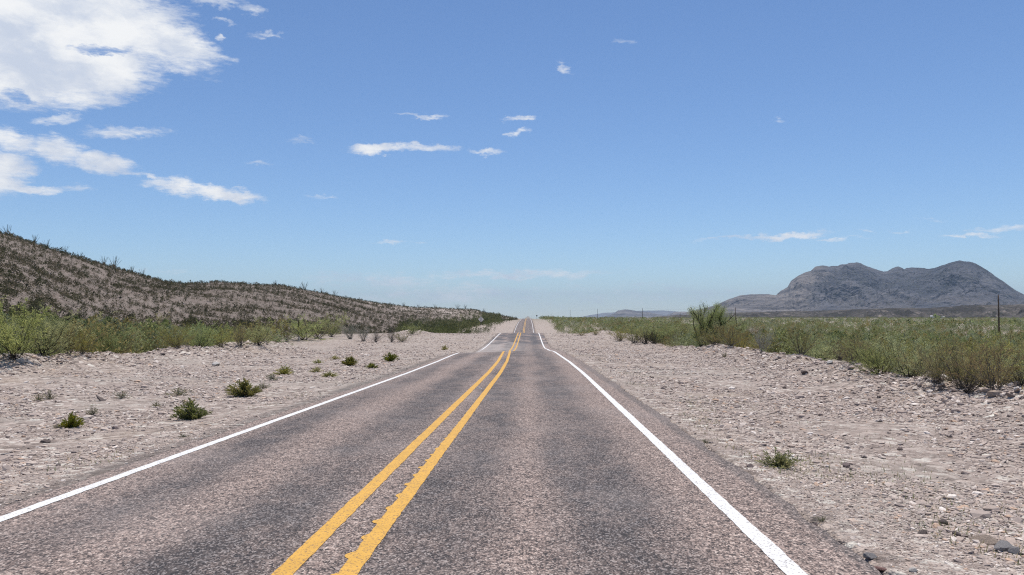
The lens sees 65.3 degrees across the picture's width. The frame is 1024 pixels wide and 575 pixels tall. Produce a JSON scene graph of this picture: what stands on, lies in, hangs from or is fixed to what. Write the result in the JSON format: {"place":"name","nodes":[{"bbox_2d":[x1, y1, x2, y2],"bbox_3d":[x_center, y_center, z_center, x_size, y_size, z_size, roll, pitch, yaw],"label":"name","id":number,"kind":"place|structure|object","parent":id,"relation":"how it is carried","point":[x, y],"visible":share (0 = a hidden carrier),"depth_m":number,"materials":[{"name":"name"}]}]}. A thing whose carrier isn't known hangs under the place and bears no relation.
{"place":"outdoors","nodes":[
{"label":"outdoors","id":0,"kind":"place"},
{"bbox_2d":[0,234,481,334],"bbox_3d":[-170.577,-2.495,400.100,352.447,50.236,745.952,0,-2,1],"label":"hill","id":1,"kind":"structure","parent":0,"point":[150,301],"depth_m":181.35,"materials":[{"name":"stone"}]},
{"bbox_2d":[0,284,13,294],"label":"hillside shrub","id":2,"kind":"object","parent":1,"relation":"on","point":[2,285],"visible":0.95,"depth_m":88.90,"materials":[{"name":"green plant"}]},
{"bbox_2d":[1,301,21,313],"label":"hillside shrub","id":3,"kind":"object","parent":1,"relation":"on","point":[5,305],"visible":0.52,"depth_m":78.18,"materials":[{"name":"green plant"}]},
{"bbox_2d":[7,301,32,317],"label":"hillside shrub","id":4,"kind":"object","parent":1,"relation":"on","point":[20,309],"visible":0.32,"depth_m":79.68,"materials":[{"name":"green plant"}]},
{"bbox_2d":[0,230,518,334],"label":"hillside scrub","id":5,"kind":"object","parent":1,"relation":"on","point":[109,275],"visible":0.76,"depth_m":180.81,"materials":[{"name":"plant"}]},
{"bbox_2d":[0,319,881,574],"bbox_3d":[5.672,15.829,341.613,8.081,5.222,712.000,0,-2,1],"label":"road","id":6,"kind":"structure","parent":0,"point":[551,462],"depth_m":7.99,"materials":[{"name":"grey asphalt"}]},
{"bbox_2d":[0,322,518,521],"bbox_3d":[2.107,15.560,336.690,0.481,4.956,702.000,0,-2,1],"label":"edge line","id":7,"kind":"object","parent":6,"relation":"on","point":[49,501],"visible":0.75,"depth_m":10.08,"materials":[{"name":"white paint"}]},
{"bbox_2d":[271,323,524,574],"bbox_3d":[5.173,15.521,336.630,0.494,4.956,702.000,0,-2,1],"label":"line","id":8,"kind":"object","parent":6,"relation":"on","point":[300,556],"visible":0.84,"depth_m":7.67,"materials":[{"name":"yellow paint"}]},
{"bbox_2d":[331,322,525,574],"bbox_3d":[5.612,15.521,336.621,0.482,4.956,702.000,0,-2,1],"label":"line","id":9,"kind":"object","parent":6,"relation":"on","point":[359,557],"visible":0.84,"depth_m":7.63,"materials":[{"name":"yellow paint"}]},
{"bbox_2d":[531,321,807,574],"bbox_3d":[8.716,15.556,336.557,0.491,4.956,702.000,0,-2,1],"label":"edge line","id":10,"kind":"object","parent":6,"relation":"on","point":[783,561],"visible":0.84,"depth_m":7.85,"materials":[{"name":"white paint"}]},
{"bbox_2d":[0,316,1023,574],"bbox_3d":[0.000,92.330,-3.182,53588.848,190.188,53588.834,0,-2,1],"label":"ground","id":11,"kind":"structure","parent":0,"point":[934,466],"depth_m":16.52,"materials":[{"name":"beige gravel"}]},
{"bbox_2d":[0,295,60,359],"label":"mesquite bush","id":12,"kind":"object","parent":11,"relation":"on","point":[10,346],"visible":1,"depth_m":30.57,"materials":[{"name":"green plant"}]},
{"bbox_2d":[43,390,57,398],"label":"weed tuft","id":13,"kind":"object","parent":11,"relation":"on","point":[50,396],"visible":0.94,"depth_m":20.45,"materials":[{"name":"grey plant"}]},
{"bbox_2d":[1,301,116,355],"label":"mesquite bush","id":14,"kind":"object","parent":11,"relation":"on","point":[48,340],"visible":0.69,"depth_m":34.13,"materials":[{"name":"green plant"}]},
{"bbox_2d":[59,411,85,427],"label":"weed tuft","id":15,"kind":"object","parent":11,"relation":"on","point":[72,421],"visible":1,"depth_m":14.83,"materials":[{"name":"green plant"}]},
{"bbox_2d":[30,319,117,349],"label":"creosote bush","id":16,"kind":"object","parent":11,"relation":"on","point":[87,331],"visible":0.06,"depth_m":41.12,"materials":[{"name":"green plant"}]},
{"bbox_2d":[47,319,106,353],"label":"acacia bush","id":17,"kind":"object","parent":11,"relation":"on","point":[74,337],"visible":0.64,"depth_m":35.76,"materials":[{"name":"green plant"}]},
{"bbox_2d":[62,329,116,353],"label":"creosote bush","id":18,"kind":"object","parent":11,"relation":"on","point":[82,349],"visible":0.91,"depth_m":35.76,"materials":[{"name":"green plant"}]},
{"bbox_2d":[85,405,97,414],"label":"weed tuft","id":19,"kind":"object","parent":11,"relation":"on","point":[90,412],"visible":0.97,"depth_m":16.98,"materials":[{"name":"grey plant"}]},
{"bbox_2d":[86,323,129,353],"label":"mesquite bush","id":20,"kind":"object","parent":11,"relation":"on","point":[115,338],"visible":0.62,"depth_m":42.98,"materials":[{"name":"green plant"}]},
{"bbox_2d":[111,390,131,398],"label":"weed tuft","id":21,"kind":"object","parent":11,"relation":"on","point":[120,396],"visible":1,"depth_m":20.75,"materials":[{"name":"grey plant"}]},
{"bbox_2d":[102,330,146,353],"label":"creosote bush","id":22,"kind":"object","parent":11,"relation":"on","point":[135,332],"visible":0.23,"depth_m":44.97,"materials":[{"name":"green plant"}]},
{"bbox_2d":[127,323,170,352],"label":"mesquite bush","id":23,"kind":"object","parent":11,"relation":"on","point":[142,336],"visible":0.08,"depth_m":50.62,"materials":[{"name":"green plant"}]},
{"bbox_2d":[115,312,184,326],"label":"creosote bush","id":24,"kind":"object","parent":11,"relation":"on","point":[159,321],"visible":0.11,"depth_m":87.77,"materials":[{"name":"green plant"}]},
{"bbox_2d":[139,325,178,350],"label":"creosote bush","id":25,"kind":"object","parent":11,"relation":"on","point":[163,340],"visible":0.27,"depth_m":52.67,"materials":[{"name":"green plant"}]},
{"bbox_2d":[142,323,206,348],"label":"creosote bush","id":26,"kind":"object","parent":11,"relation":"on","point":[178,343],"visible":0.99,"depth_m":45.86,"materials":[{"name":"green plant"}]},
{"bbox_2d":[165,388,192,395],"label":"weed tuft","id":27,"kind":"object","parent":11,"relation":"on","point":[180,393],"visible":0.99,"depth_m":21.86,"materials":[{"name":"grey plant"}]},
{"bbox_2d":[168,397,212,419],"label":"weed tuft","id":28,"kind":"object","parent":11,"relation":"on","point":[189,411],"visible":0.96,"depth_m":16.04,"materials":[{"name":"green plant"}]},
{"bbox_2d":[180,320,234,347],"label":"mesquite bush","id":29,"kind":"object","parent":11,"relation":"on","point":[198,340],"visible":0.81,"depth_m":50.82,"materials":[{"name":"green plant"}]},
{"bbox_2d":[184,324,240,347],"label":"creosote bush","id":30,"kind":"object","parent":11,"relation":"on","point":[224,341],"visible":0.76,"depth_m":53.77,"materials":[{"name":"green plant"}]},
{"bbox_2d":[225,377,261,396],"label":"weed tuft","id":31,"kind":"object","parent":11,"relation":"on","point":[243,389],"visible":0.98,"depth_m":21.47,"materials":[{"name":"green plant"}]},
{"bbox_2d":[227,322,264,345],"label":"acacia bush","id":32,"kind":"object","parent":11,"relation":"on","point":[241,338],"visible":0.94,"depth_m":57.26,"materials":[{"name":"green plant"}]},
{"bbox_2d":[239,318,290,344],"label":"mesquite bush","id":33,"kind":"object","parent":11,"relation":"on","point":[260,336],"visible":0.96,"depth_m":58.81,"materials":[{"name":"green plant"}]},
{"bbox_2d":[243,316,302,340],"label":"creosote bush","id":34,"kind":"object","parent":11,"relation":"on","point":[278,326],"visible":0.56,"depth_m":107.47,"materials":[{"name":"green plant"}]},
{"bbox_2d":[273,364,293,374],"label":"weed tuft","id":35,"kind":"object","parent":11,"relation":"on","point":[286,370],"visible":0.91,"depth_m":31.16,"materials":[{"name":"green plant"}]},
{"bbox_2d":[257,312,336,340],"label":"mesquite bush","id":36,"kind":"object","parent":11,"relation":"on","point":[295,326],"visible":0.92,"depth_m":110.99,"materials":[{"name":"green plant"}]},
{"bbox_2d":[300,314,343,337],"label":"creosote bush","id":37,"kind":"object","parent":11,"relation":"on","point":[316,334],"visible":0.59,"depth_m":117.02,"materials":[{"name":"green plant"}]},
{"bbox_2d":[319,371,339,376],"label":"weed tuft","id":38,"kind":"object","parent":11,"relation":"on","point":[329,373],"visible":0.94,"depth_m":29.81,"materials":[{"name":"green plant"}]},
{"bbox_2d":[314,310,349,336],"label":"mesquite bush","id":39,"kind":"object","parent":11,"relation":"on","point":[331,332],"visible":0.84,"depth_m":124.20,"materials":[{"name":"green plant"}]},
{"bbox_2d":[341,356,358,365],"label":"weed tuft","id":40,"kind":"object","parent":11,"relation":"on","point":[349,362],"visible":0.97,"depth_m":38.76,"materials":[{"name":"green plant"}]},
{"bbox_2d":[339,324,361,338],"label":"sage bush","id":41,"kind":"object","parent":11,"relation":"on","point":[350,335],"visible":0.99,"depth_m":115.18,"materials":[{"name":"grey plant"}]},
{"bbox_2d":[354,327,375,340],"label":"sage bush","id":42,"kind":"object","parent":11,"relation":"on","point":[362,337],"visible":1,"depth_m":109.29,"materials":[{"name":"grey plant"}]},
{"bbox_2d":[367,329,384,341],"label":"bare bush","id":43,"kind":"object","parent":11,"relation":"on","point":[375,336],"visible":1,"depth_m":107.90,"materials":[{"name":"grey plant"}]},
{"bbox_2d":[383,352,398,360],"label":"weed tuft","id":44,"kind":"object","parent":11,"relation":"on","point":[390,357],"visible":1,"depth_m":43.50,"materials":[{"name":"green plant"}]},
{"bbox_2d":[384,325,402,341],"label":"bare bush","id":45,"kind":"object","parent":11,"relation":"on","point":[392,334],"visible":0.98,"depth_m":108.10,"materials":[{"name":"grey plant"}]},
{"bbox_2d":[387,331,412,341],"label":"creosote bush","id":46,"kind":"object","parent":11,"relation":"on","point":[400,339],"visible":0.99,"depth_m":107.93,"materials":[{"name":"grey plant"}]},
{"bbox_2d":[402,322,424,333],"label":"mesquite bush","id":47,"kind":"object","parent":11,"relation":"on","point":[412,329],"visible":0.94,"depth_m":130.28,"materials":[{"name":"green plant"}]},
{"bbox_2d":[394,311,505,332],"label":"thicket","id":48,"kind":"object","parent":11,"relation":"on","point":[458,323],"visible":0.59,"depth_m":318.31,"materials":[{"name":"green plant"}]},
{"bbox_2d":[0,308,1023,388],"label":"desert scrub","id":49,"kind":"object","parent":11,"relation":"on","point":[123,327],"visible":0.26,"depth_m":51.98,"materials":[{"name":"green plant"}]},
{"bbox_2d":[604,327,630,340],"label":"creosote bush","id":50,"kind":"object","parent":11,"relation":"on","point":[620,334],"visible":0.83,"depth_m":106.95,"materials":[{"name":"green plant"}]},
{"bbox_2d":[615,321,653,343],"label":"creosote bush","id":51,"kind":"object","parent":11,"relation":"on","point":[637,334],"visible":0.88,"depth_m":99.42,"materials":[{"name":"green plant"}]},
{"bbox_2d":[624,327,653,343],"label":"bare bush","id":52,"kind":"object","parent":11,"relation":"on","point":[645,340],"visible":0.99,"depth_m":95.84,"materials":[{"name":"green plant"}]},
{"bbox_2d":[639,330,665,343],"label":"bare bush","id":53,"kind":"object","parent":11,"relation":"on","point":[655,340],"visible":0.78,"depth_m":96.81,"materials":[{"name":"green plant"}]},
{"bbox_2d":[644,318,693,343],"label":"mesquite bush","id":54,"kind":"object","parent":11,"relation":"on","point":[663,327],"visible":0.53,"depth_m":100.97,"materials":[{"name":"green plant"}]},
{"bbox_2d":[659,321,690,337],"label":"creosote bush","id":55,"kind":"object","parent":11,"relation":"on","point":[683,324],"visible":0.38,"depth_m":100.93,"materials":[{"name":"green plant"}]},
{"bbox_2d":[393,319,1023,342],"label":"desert scrub","id":56,"kind":"object","parent":11,"relation":"on","point":[916,332],"visible":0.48,"depth_m":217.71,"materials":[{"name":"green plant"}]},
{"bbox_2d":[693,325,735,344],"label":"creosote bush","id":57,"kind":"object","parent":11,"relation":"on","point":[709,338],"visible":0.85,"depth_m":58.86,"materials":[{"name":"green plant"}]},
{"bbox_2d":[686,299,749,346],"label":"mesquite tree","id":58,"kind":"object","parent":11,"relation":"on","point":[717,312],"visible":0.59,"depth_m":66.64,"materials":[{"name":"green plant"}]},
{"bbox_2d":[699,321,738,345],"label":"mesquite tree","id":59,"kind":"object","parent":11,"relation":"on","point":[726,330],"visible":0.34,"depth_m":63.49,"materials":[{"name":"green plant"}]},
{"bbox_2d":[707,319,755,346],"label":"acacia bush","id":60,"kind":"object","parent":11,"relation":"on","point":[729,334],"visible":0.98,"depth_m":54.50,"materials":[{"name":"green plant"}]},
{"bbox_2d":[724,329,754,347],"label":"creosote bush","id":61,"kind":"object","parent":11,"relation":"on","point":[743,338],"visible":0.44,"depth_m":61.32,"materials":[{"name":"green plant"}]},
{"bbox_2d":[728,322,763,334],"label":"acacia bush","id":62,"kind":"object","parent":11,"relation":"on","point":[749,328],"visible":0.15,"depth_m":101.98,"materials":[{"name":"green plant"}]},
{"bbox_2d":[481,315,1023,327],"bbox_3d":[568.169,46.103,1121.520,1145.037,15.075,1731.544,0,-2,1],"label":"desert scrub","id":63,"kind":"object","parent":11,"relation":"on","point":[979,321],"visible":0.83,"depth_m":427.12,"materials":[{"name":"green plant"}]},
{"bbox_2d":[748,328,782,352],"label":"sage bush","id":64,"kind":"object","parent":11,"relation":"on","point":[760,345],"visible":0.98,"depth_m":45.78,"materials":[{"name":"green plant"}]},
{"bbox_2d":[754,446,806,470],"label":"weed tuft","id":65,"kind":"object","parent":11,"relation":"on","point":[782,461],"visible":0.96,"depth_m":10.19,"materials":[{"name":"green plant"}]},
{"bbox_2d":[760,330,845,360],"bbox_3d":[14.684,3.080,39.785,3.660,2.079,3.913,-1,-2,35],"label":"mesquite bush","id":66,"kind":"object","parent":11,"relation":"on","point":[816,349],"visible":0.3,"depth_m":39.40,"materials":[{"name":"green plant"}]},
{"bbox_2d":[771,320,837,354],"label":"creosote bush","id":67,"kind":"object","parent":11,"relation":"on","point":[806,339],"visible":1,"depth_m":35.92,"materials":[{"name":"green plant"}]},
{"bbox_2d":[782,333,836,359],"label":"mesquite bush","id":68,"kind":"object","parent":11,"relation":"on","point":[804,345],"visible":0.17,"depth_m":46.20,"materials":[{"name":"green plant"}]},
{"bbox_2d":[790,337,856,360],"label":"mesquite bush","id":69,"kind":"object","parent":11,"relation":"on","point":[820,355],"visible":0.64,"depth_m":37.36,"materials":[{"name":"green plant"}]},
{"bbox_2d":[810,323,865,337],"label":"creosote bush","id":70,"kind":"object","parent":11,"relation":"on","point":[821,326],"visible":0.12,"depth_m":83.20,"materials":[{"name":"green plant"}]},
{"bbox_2d":[821,332,876,362],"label":"acacia bush","id":71,"kind":"object","parent":11,"relation":"on","point":[848,349],"visible":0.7,"depth_m":27.18,"materials":[{"name":"green plant"}]},
{"bbox_2d":[833,341,886,366],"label":"mesquite bush","id":72,"kind":"object","parent":11,"relation":"on","point":[856,357],"visible":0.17,"depth_m":31.08,"materials":[{"name":"green plant"}]},
{"bbox_2d":[816,335,916,376],"bbox_3d":[11.151,2.170,25.372,3.184,1.593,3.452,2,-3,-45],"label":"mesquite bush","id":73,"kind":"object","parent":11,"relation":"on","point":[879,364],"visible":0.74,"depth_m":25.29,"materials":[{"name":"green plant"}]},
{"bbox_2d":[834,336,899,359],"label":"creosote bush","id":74,"kind":"object","parent":11,"relation":"on","point":[859,346],"visible":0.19,"depth_m":37.26,"materials":[{"name":"green plant"}]},
{"bbox_2d":[863,552,876,558],"bbox_3d":[2.760,2.062,6.155,0.081,0.040,0.102,1,-2,-27],"label":"rock","id":75,"kind":"object","parent":11,"relation":"on","point":[868,555],"visible":1,"depth_m":6.14,"materials":[{"name":"grey stone"}]},
{"bbox_2d":[834,331,928,365],"bbox_3d":[16.586,2.813,35.590,3.840,1.842,2.853,-2,-3,39],"label":"acacia bush","id":76,"kind":"object","parent":11,"relation":"on","point":[875,345],"visible":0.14,"depth_m":35.70,"materials":[{"name":"green plant"}]},
{"bbox_2d":[855,335,936,371],"bbox_3d":[15.658,2.708,32.746,3.465,1.643,2.787,-1,-2,21],"label":"creosote bush","id":77,"kind":"object","parent":11,"relation":"on","point":[888,352],"visible":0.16,"depth_m":32.31,"materials":[{"name":"green plant"}]},
{"bbox_2d":[865,325,954,377],"bbox_3d":[11.511,1.838,22.588,1.891,1.585,2.878,1,-4,-9],"label":"mesquite bush","id":78,"kind":"object","parent":11,"relation":"on","point":[905,367],"visible":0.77,"depth_m":23.07,"materials":[{"name":"green plant"}]},
{"bbox_2d":[883,332,947,369],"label":"creosote bush","id":79,"kind":"object","parent":11,"relation":"on","point":[911,345],"visible":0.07,"depth_m":34.01,"materials":[{"name":"green plant"}]},
{"bbox_2d":[882,343,951,376],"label":"creosote bush","id":80,"kind":"object","parent":11,"relation":"on","point":[911,359],"visible":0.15,"depth_m":27.11,"materials":[{"name":"green plant"}]},
{"bbox_2d":[911,337,955,370],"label":"creosote bush","id":81,"kind":"object","parent":11,"relation":"on","point":[932,350],"visible":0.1,"depth_m":32.44,"materials":[{"name":"green plant"}]},
{"bbox_2d":[891,333,976,352],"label":"mesquite bush","id":82,"kind":"object","parent":11,"relation":"on","point":[921,340],"visible":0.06,"depth_m":41.37,"materials":[{"name":"green plant"}]},
{"bbox_2d":[892,339,1003,383],"bbox_3d":[10.908,1.883,20.273,2.654,1.239,2.388,-1,-2,34],"label":"creosote bush","id":83,"kind":"object","parent":11,"relation":"on","point":[929,367],"visible":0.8,"depth_m":20.31,"materials":[{"name":"green plant"}]},
{"bbox_2d":[932,339,970,374],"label":"acacia bush","id":84,"kind":"object","parent":11,"relation":"on","point":[952,350],"visible":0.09,"depth_m":33.30,"materials":[{"name":"green plant"}]},
{"bbox_2d":[895,328,1023,388],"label":"creosote bush","id":85,"kind":"object","parent":11,"relation":"on","point":[953,356],"visible":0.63,"depth_m":19.63,"materials":[{"name":"green plant"}]},
{"bbox_2d":[914,339,1013,378],"bbox_3d":[16.221,2.636,27.989,4.006,1.701,3.753,-1,-2,21],"label":"mesquite bush","id":86,"kind":"object","parent":11,"relation":"on","point":[947,358],"visible":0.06,"depth_m":27.77,"materials":[{"name":"green plant"}]},
{"bbox_2d":[913,342,1022,386],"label":"creosote bush","id":87,"kind":"object","parent":11,"relation":"on","point":[975,364],"visible":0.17,"depth_m":21.88,"materials":[{"name":"green plant"}]},
{"bbox_2d":[947,369,992,393],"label":"bare bush","id":88,"kind":"object","parent":11,"relation":"on","point":[968,387],"visible":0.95,"depth_m":18.26,"materials":[{"name":"brown plant"}]},
{"bbox_2d":[925,341,1021,387],"bbox_3d":[13.986,2.321,23.112,3.538,1.555,3.922,0,-2,8],"label":"creosote bush","id":89,"kind":"object","parent":11,"relation":"on","point":[991,365],"visible":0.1,"depth_m":23.21,"materials":[{"name":"green plant"}]},
{"bbox_2d":[938,335,1023,388],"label":"acacia bush","id":90,"kind":"object","parent":11,"relation":"on","point":[995,356],"visible":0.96,"depth_m":18.11,"materials":[{"name":"green plant"}]},
{"bbox_2d":[947,331,1015,363],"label":"creosote bush","id":91,"kind":"object","parent":11,"relation":"on","point":[996,340],"visible":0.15,"depth_m":38.93,"materials":[{"name":"green plant"}]},
{"bbox_2d":[970,534,997,545],"bbox_3d":[3.996,2.149,6.777,0.190,0.110,0.184,-7,-8,-10],"label":"rock","id":92,"kind":"object","parent":11,"relation":"on","point":[987,539],"visible":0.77,"depth_m":6.74,"materials":[{"name":"beige stone"}]},
{"bbox_2d":[987,390,1001,396],"bbox_3d":[10.540,2.320,17.441,0.311,0.150,0.200,-2,-3,41],"label":"rock","id":93,"kind":"object","parent":11,"relation":"on","point":[991,393],"visible":0.94,"depth_m":17.40,"materials":[{"name":"grey stone"}]},
{"bbox_2d":[966,338,1023,383],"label":"creosote bush","id":94,"kind":"object","parent":11,"relation":"on","point":[1010,346],"visible":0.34,"depth_m":21.97,"materials":[{"name":"green plant"}]},
{"bbox_2d":[966,332,1023,378],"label":"mesquite bush","id":95,"kind":"object","parent":11,"relation":"on","point":[1007,347],"visible":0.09,"depth_m":23.13,"materials":[{"name":"green plant"}]},
{"bbox_2d":[998,295,999,331],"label":"utility pole","id":96,"kind":"object","parent":11,"relation":"on","point":[998,316],"visible":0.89,"depth_m":177.46,"materials":[{"name":"brown wood"}]},
{"bbox_2d":[993,540,1013,551],"bbox_3d":[4.003,2.119,6.507,0.157,0.106,0.104,0,-2,-5],"label":"rock","id":97,"kind":"object","parent":11,"relation":"on","point":[1002,545],"visible":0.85,"depth_m":6.48,"materials":[{"name":"grey stone"}]},
{"bbox_2d":[992,328,1023,375],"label":"creosote bush","id":98,"kind":"object","parent":11,"relation":"on","point":[1008,344],"visible":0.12,"depth_m":30.34,"materials":[{"name":"green plant"}]},
{"bbox_2d":[997,346,1023,382],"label":"mesquite bush","id":99,"kind":"object","parent":11,"relation":"on","point":[1022,370],"visible":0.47,"depth_m":20.59,"materials":[{"name":"green plant"}]},
{"bbox_2d":[1000,363,1023,386],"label":"bare bush","id":100,"kind":"object","parent":11,"relation":"on","point":[1018,379],"visible":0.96,"depth_m":17.57,"materials":[{"name":"brown plant"}]},
{"bbox_2d":[1008,546,1019,554],"bbox_3d":[4.036,2.120,6.411,0.098,0.078,0.063,-6,-2,5],"label":"rock","id":101,"kind":"object","parent":11,"relation":"on","point":[1014,550],"visible":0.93,"depth_m":6.41,"materials":[{"name":"grey stone"}]},
{"bbox_2d":[0,0,1023,318],"label":"sky","id":102,"kind":"structure","parent":0,"point":[520,159],"materials":[{"name":"blue"}]},
{"bbox_2d":[582,310,676,317],"bbox_3d":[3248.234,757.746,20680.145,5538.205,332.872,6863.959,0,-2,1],"label":"mountain","id":103,"kind":"structure","parent":0,"point":[662,312],"depth_m":20378.50,"materials":[{"name":"grey stone"}]},
{"bbox_2d":[604,309,664,317],"bbox_3d":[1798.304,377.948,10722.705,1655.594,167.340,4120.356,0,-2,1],"label":"mountain","id":104,"kind":"structure","parent":0,"point":[627,313],"depth_m":10331.73,"materials":[{"name":"grey stone"}]},
{"bbox_2d":[651,304,1023,318],"bbox_3d":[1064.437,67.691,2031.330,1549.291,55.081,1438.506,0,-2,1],"label":"mesa","id":105,"kind":"structure","parent":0,"point":[990,311],"depth_m":1899.69,"materials":[{"name":"stone"}]},
{"bbox_2d":[678,260,1023,314],"bbox_3d":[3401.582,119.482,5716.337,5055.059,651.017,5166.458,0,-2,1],"label":"mountain","id":106,"kind":"structure","parent":0,"point":[847,286],"depth_m":4998.07,"materials":[{"name":"grey stone"}]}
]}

